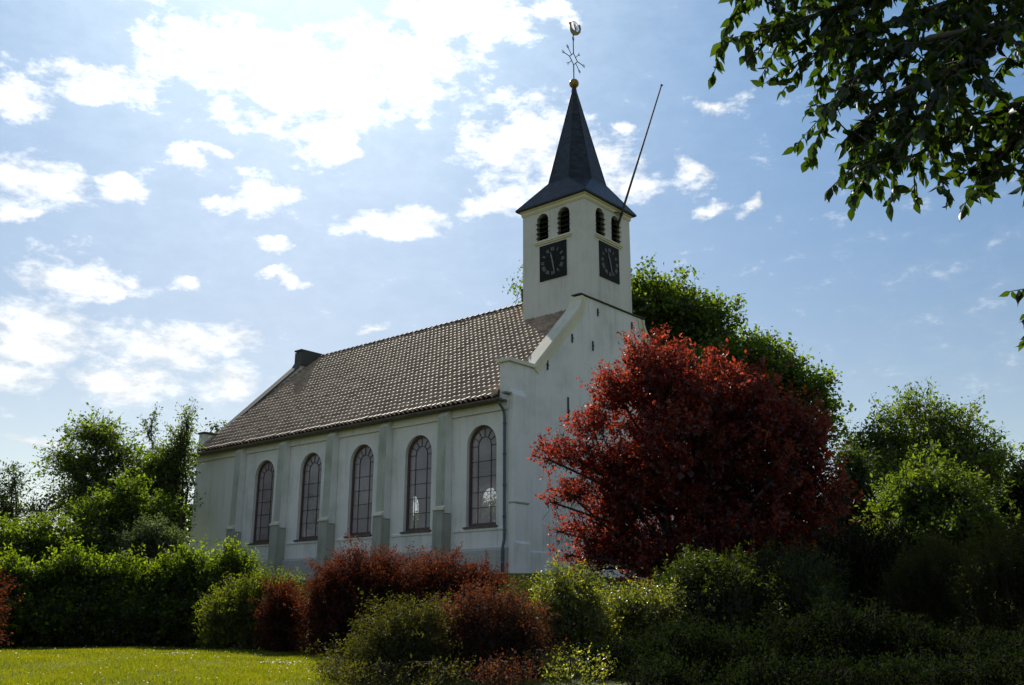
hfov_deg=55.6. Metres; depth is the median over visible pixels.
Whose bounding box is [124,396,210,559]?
tree
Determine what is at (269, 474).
window
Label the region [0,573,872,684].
ground
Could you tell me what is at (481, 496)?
window
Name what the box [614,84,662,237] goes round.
flagpole
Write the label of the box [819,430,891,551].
tree
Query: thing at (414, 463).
window
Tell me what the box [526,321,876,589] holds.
red leaved tree
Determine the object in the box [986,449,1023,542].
tree
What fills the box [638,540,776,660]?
rhododendron bush
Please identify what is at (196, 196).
sky
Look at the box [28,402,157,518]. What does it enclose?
tree
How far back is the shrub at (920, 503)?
30.28 m
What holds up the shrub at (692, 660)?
on the ground at (612, 681)
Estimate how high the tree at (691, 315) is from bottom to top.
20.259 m
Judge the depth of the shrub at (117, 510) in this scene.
38.03 m
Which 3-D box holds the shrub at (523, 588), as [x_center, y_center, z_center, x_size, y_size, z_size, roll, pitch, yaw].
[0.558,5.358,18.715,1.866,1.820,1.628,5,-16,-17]
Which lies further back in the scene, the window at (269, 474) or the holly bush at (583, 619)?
the window at (269, 474)
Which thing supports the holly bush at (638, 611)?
on the ground at (612, 681)
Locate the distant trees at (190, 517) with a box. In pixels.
[21,504,1018,564]
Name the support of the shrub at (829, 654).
on the ground at (612, 681)
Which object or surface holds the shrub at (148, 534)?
on the ground at (612, 681)
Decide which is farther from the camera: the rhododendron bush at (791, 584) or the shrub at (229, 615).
the shrub at (229, 615)
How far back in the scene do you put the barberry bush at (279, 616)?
21.15 m
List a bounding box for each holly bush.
[511,549,632,684]
[596,571,705,655]
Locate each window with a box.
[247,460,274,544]
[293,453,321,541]
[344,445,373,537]
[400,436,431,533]
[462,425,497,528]
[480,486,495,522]
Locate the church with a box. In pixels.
[189,21,690,579]
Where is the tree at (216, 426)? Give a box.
[186,417,226,543]
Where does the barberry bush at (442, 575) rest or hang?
on the ground at (612, 681)
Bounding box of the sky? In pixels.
[0,0,1023,558]
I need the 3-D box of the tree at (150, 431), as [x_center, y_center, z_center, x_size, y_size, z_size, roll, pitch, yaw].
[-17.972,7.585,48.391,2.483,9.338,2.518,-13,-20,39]
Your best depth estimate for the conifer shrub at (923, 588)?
17.62 m
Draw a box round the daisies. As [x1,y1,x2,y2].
[2,644,329,683]
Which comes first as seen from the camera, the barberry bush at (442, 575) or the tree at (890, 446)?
the barberry bush at (442, 575)
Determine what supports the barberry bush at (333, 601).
on the ground at (612, 681)
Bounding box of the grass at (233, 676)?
[0,645,432,684]
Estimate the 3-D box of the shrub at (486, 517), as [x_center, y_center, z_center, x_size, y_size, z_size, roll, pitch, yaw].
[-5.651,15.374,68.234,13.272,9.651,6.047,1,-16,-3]
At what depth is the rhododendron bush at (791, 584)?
17.19 m
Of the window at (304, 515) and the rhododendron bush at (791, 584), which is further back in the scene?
the window at (304, 515)
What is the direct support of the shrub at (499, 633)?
on the ground at (612, 681)
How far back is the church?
41.06 m
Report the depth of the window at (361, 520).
39.42 m
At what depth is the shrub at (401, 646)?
13.89 m
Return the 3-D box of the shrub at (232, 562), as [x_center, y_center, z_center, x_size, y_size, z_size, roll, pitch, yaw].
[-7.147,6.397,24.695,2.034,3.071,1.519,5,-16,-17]
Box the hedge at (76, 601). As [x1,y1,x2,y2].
[0,534,219,648]
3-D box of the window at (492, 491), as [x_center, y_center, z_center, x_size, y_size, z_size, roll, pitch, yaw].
[-1.070,4.848,35.278,1.612,3.736,0.340,-13,-20,39]
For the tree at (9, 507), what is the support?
on the ground at (612, 681)
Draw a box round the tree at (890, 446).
[831,375,1023,503]
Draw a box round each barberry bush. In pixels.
[246,567,309,652]
[277,528,436,654]
[402,542,519,614]
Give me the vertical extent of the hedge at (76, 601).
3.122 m
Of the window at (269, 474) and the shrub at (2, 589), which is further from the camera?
the window at (269, 474)
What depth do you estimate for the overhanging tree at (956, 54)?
4.97 m
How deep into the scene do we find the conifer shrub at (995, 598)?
16.32 m
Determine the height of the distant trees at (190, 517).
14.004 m
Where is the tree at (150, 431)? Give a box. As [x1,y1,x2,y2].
[129,404,165,495]
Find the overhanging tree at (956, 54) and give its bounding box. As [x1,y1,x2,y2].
[708,0,1023,351]
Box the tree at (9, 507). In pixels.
[0,458,69,531]
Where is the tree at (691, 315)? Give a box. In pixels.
[502,254,863,457]
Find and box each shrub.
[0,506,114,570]
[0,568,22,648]
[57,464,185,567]
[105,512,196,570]
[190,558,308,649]
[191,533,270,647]
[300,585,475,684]
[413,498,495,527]
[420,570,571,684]
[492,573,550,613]
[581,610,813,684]
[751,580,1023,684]
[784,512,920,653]
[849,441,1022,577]
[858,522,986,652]
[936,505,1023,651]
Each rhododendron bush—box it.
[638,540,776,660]
[744,533,871,651]
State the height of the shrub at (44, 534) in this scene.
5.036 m
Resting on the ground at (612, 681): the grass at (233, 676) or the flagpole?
the grass at (233, 676)
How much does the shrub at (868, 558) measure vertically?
3.125 m
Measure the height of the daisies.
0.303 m
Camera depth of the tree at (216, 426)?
57.66 m

